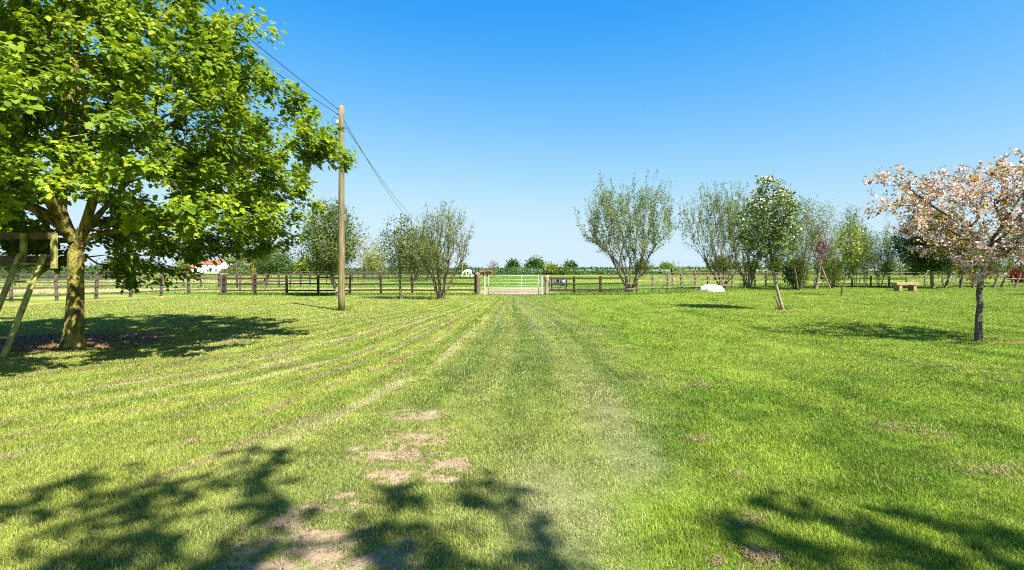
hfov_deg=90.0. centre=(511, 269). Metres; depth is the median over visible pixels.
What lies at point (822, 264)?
hedgerow tree
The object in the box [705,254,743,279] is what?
hedgerow tree
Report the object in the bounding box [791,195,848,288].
birch tree
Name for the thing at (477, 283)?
strainer post
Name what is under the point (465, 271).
horse
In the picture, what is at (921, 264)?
sycamore tree
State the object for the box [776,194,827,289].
birch tree
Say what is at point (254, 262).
acer tree
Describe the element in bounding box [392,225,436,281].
field maple tree
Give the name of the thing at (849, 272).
hedgerow tree
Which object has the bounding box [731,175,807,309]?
rowan tree
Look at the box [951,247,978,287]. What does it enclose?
sapling
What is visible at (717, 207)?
alder tree
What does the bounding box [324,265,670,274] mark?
hedge
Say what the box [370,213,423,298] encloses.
hornbeam tree
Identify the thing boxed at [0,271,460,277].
post and rail fence
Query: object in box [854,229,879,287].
willow bush
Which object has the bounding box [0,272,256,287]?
post and rail fence
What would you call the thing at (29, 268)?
hedgerow tree
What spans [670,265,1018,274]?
hedge
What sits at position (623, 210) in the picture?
alder tree
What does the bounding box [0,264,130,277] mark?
hedge
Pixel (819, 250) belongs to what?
plum tree
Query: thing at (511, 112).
sky
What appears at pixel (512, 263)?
hedgerow tree
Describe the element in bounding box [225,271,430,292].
post and rail fence
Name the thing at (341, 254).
utility pole
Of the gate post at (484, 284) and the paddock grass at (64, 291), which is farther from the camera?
the paddock grass at (64, 291)
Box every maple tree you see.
[0,0,357,349]
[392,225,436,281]
[401,237,446,279]
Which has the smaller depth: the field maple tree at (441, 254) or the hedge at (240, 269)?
the field maple tree at (441, 254)
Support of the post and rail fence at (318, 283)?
on the lawn ground at (388, 564)
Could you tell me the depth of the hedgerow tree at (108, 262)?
88.55 m
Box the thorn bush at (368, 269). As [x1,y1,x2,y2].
[362,256,383,274]
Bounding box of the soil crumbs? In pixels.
[0,332,471,569]
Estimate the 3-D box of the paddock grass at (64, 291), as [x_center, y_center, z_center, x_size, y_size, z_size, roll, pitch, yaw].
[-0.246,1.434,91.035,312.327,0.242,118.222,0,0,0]
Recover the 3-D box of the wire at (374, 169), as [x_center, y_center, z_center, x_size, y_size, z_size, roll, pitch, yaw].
[-8.731,-5.136,43.617,0.020,0.848,49.013,0,0,-6]
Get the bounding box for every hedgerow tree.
[0,254,35,279]
[90,258,153,272]
[175,259,189,267]
[225,253,242,263]
[284,261,303,274]
[292,255,314,274]
[309,260,327,274]
[457,259,469,269]
[504,257,521,267]
[522,255,547,268]
[543,261,558,274]
[553,264,572,274]
[561,259,578,266]
[630,259,654,275]
[658,261,671,269]
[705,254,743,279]
[740,257,763,278]
[764,260,784,274]
[812,257,835,276]
[839,257,868,277]
[878,260,899,274]
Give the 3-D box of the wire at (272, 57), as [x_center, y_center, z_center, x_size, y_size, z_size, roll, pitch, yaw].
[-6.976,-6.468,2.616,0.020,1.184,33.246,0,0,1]
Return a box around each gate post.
[481,275,485,294]
[541,275,544,294]
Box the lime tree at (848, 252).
[830,220,867,294]
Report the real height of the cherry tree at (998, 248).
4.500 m
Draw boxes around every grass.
[0,274,1023,293]
[214,284,1023,310]
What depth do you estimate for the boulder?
36.06 m
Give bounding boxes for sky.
[0,0,1023,268]
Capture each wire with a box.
[174,0,336,113]
[204,1,336,107]
[344,121,414,224]
[345,127,422,225]
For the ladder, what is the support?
on the lawn ground at (388, 564)
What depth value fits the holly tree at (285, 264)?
65.53 m
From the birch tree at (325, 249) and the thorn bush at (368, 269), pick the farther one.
the thorn bush at (368, 269)
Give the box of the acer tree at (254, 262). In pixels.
[229,243,286,282]
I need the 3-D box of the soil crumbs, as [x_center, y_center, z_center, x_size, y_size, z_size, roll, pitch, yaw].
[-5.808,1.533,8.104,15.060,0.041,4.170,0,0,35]
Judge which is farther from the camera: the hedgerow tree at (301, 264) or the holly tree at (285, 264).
the hedgerow tree at (301, 264)
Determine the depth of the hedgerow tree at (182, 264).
324.72 m
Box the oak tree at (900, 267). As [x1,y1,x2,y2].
[881,251,911,274]
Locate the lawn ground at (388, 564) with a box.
[0,270,1023,569]
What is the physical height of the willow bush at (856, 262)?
7.433 m
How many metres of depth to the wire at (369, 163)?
24.72 m
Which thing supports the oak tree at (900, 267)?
on the lawn ground at (388, 564)
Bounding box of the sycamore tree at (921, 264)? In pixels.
[885,206,979,287]
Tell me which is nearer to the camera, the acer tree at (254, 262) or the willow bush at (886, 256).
the willow bush at (886, 256)
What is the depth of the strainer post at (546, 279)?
30.94 m
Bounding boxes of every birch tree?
[290,197,369,295]
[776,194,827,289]
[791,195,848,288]
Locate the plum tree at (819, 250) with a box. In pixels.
[804,227,831,288]
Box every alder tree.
[574,169,687,291]
[678,181,760,287]
[715,182,785,287]
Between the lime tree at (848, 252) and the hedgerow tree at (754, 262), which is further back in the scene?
the hedgerow tree at (754, 262)
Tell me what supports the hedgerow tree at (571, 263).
on the lawn ground at (388, 564)
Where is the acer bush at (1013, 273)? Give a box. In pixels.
[1006,266,1023,282]
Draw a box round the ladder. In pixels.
[0,253,46,356]
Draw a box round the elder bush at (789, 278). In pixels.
[779,256,813,288]
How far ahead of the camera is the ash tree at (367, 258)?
77.80 m
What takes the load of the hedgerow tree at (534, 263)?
on the lawn ground at (388, 564)
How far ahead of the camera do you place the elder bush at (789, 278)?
39.68 m
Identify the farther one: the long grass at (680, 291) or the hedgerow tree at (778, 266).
the hedgerow tree at (778, 266)
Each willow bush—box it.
[813,240,855,287]
[835,204,873,287]
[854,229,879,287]
[866,218,897,287]
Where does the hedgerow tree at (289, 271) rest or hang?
on the lawn ground at (388, 564)
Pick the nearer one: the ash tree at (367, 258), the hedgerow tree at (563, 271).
the ash tree at (367, 258)
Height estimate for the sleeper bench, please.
0.630 m
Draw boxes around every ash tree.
[350,234,379,276]
[362,242,388,276]
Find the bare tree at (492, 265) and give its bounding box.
[486,260,498,268]
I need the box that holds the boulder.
[699,284,724,291]
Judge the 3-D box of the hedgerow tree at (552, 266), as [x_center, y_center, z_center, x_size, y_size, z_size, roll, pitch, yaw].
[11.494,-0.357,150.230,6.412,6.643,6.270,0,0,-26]
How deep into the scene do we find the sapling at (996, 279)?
43.81 m
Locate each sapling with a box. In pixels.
[938,250,969,287]
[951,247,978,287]
[970,237,986,287]
[986,227,1016,287]
[992,211,1019,286]
[1009,222,1023,287]
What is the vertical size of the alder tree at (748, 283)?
8.597 m
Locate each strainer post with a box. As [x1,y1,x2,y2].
[475,273,479,294]
[544,275,548,294]
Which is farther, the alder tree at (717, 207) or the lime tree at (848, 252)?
the alder tree at (717, 207)
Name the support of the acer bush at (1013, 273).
on the lawn ground at (388, 564)
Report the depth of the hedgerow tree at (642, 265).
119.30 m
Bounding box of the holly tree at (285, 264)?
[244,248,297,281]
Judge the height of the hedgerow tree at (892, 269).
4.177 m
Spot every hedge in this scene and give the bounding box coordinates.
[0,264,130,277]
[155,267,191,272]
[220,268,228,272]
[228,264,298,274]
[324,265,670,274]
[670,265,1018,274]
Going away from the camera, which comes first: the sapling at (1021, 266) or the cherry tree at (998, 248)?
the cherry tree at (998, 248)
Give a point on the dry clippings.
(760, 552)
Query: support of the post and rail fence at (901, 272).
on the lawn ground at (388, 564)
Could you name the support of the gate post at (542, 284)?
on the lawn ground at (388, 564)
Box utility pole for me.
[332,105,344,310]
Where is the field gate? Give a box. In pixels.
[487,276,539,293]
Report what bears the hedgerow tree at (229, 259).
on the lawn ground at (388, 564)
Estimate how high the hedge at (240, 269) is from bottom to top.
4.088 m
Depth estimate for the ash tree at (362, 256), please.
79.87 m
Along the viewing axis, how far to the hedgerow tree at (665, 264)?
199.18 m
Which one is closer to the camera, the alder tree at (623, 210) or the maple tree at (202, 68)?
the maple tree at (202, 68)
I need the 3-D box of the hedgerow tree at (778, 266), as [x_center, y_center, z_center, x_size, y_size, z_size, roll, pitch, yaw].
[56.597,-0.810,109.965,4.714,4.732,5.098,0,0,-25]
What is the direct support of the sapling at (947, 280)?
on the lawn ground at (388, 564)
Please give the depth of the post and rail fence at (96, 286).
26.97 m
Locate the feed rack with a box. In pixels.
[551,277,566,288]
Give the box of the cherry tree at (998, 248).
[861,148,1023,340]
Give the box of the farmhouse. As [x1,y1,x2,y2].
[185,257,228,271]
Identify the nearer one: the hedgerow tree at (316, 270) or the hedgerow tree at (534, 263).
the hedgerow tree at (316, 270)
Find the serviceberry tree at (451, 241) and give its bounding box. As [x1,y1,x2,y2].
[405,200,474,299]
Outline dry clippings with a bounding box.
[0,310,1023,569]
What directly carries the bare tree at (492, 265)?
on the lawn ground at (388, 564)
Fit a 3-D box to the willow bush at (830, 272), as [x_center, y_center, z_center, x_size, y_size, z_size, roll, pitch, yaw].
[26.441,-0.530,42.577,3.224,4.260,3.071,0,0,0]
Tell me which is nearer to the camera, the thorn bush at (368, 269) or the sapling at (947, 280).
the sapling at (947, 280)
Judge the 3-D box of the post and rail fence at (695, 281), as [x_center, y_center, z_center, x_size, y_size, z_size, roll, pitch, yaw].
[14.825,0.970,38.653,20.347,1.372,0.970,0,0,-38]
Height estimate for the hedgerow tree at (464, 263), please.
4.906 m
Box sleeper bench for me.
[890,282,918,290]
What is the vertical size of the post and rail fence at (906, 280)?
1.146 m
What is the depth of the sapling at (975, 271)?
42.31 m
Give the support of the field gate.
attached to the gate post at (542, 284)
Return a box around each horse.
[462,270,473,276]
[483,270,495,276]
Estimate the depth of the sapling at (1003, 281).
45.36 m
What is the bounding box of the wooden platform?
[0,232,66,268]
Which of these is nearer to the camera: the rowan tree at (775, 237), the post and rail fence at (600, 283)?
the rowan tree at (775, 237)
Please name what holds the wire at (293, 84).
attached to the utility pole
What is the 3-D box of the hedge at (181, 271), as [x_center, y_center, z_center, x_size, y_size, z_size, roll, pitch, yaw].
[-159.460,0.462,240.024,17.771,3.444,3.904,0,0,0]
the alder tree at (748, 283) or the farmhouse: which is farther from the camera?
the farmhouse
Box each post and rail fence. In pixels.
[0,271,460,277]
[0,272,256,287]
[0,274,226,301]
[222,274,475,294]
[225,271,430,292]
[549,276,627,292]
[625,273,776,291]
[663,271,1003,277]
[777,275,1023,286]

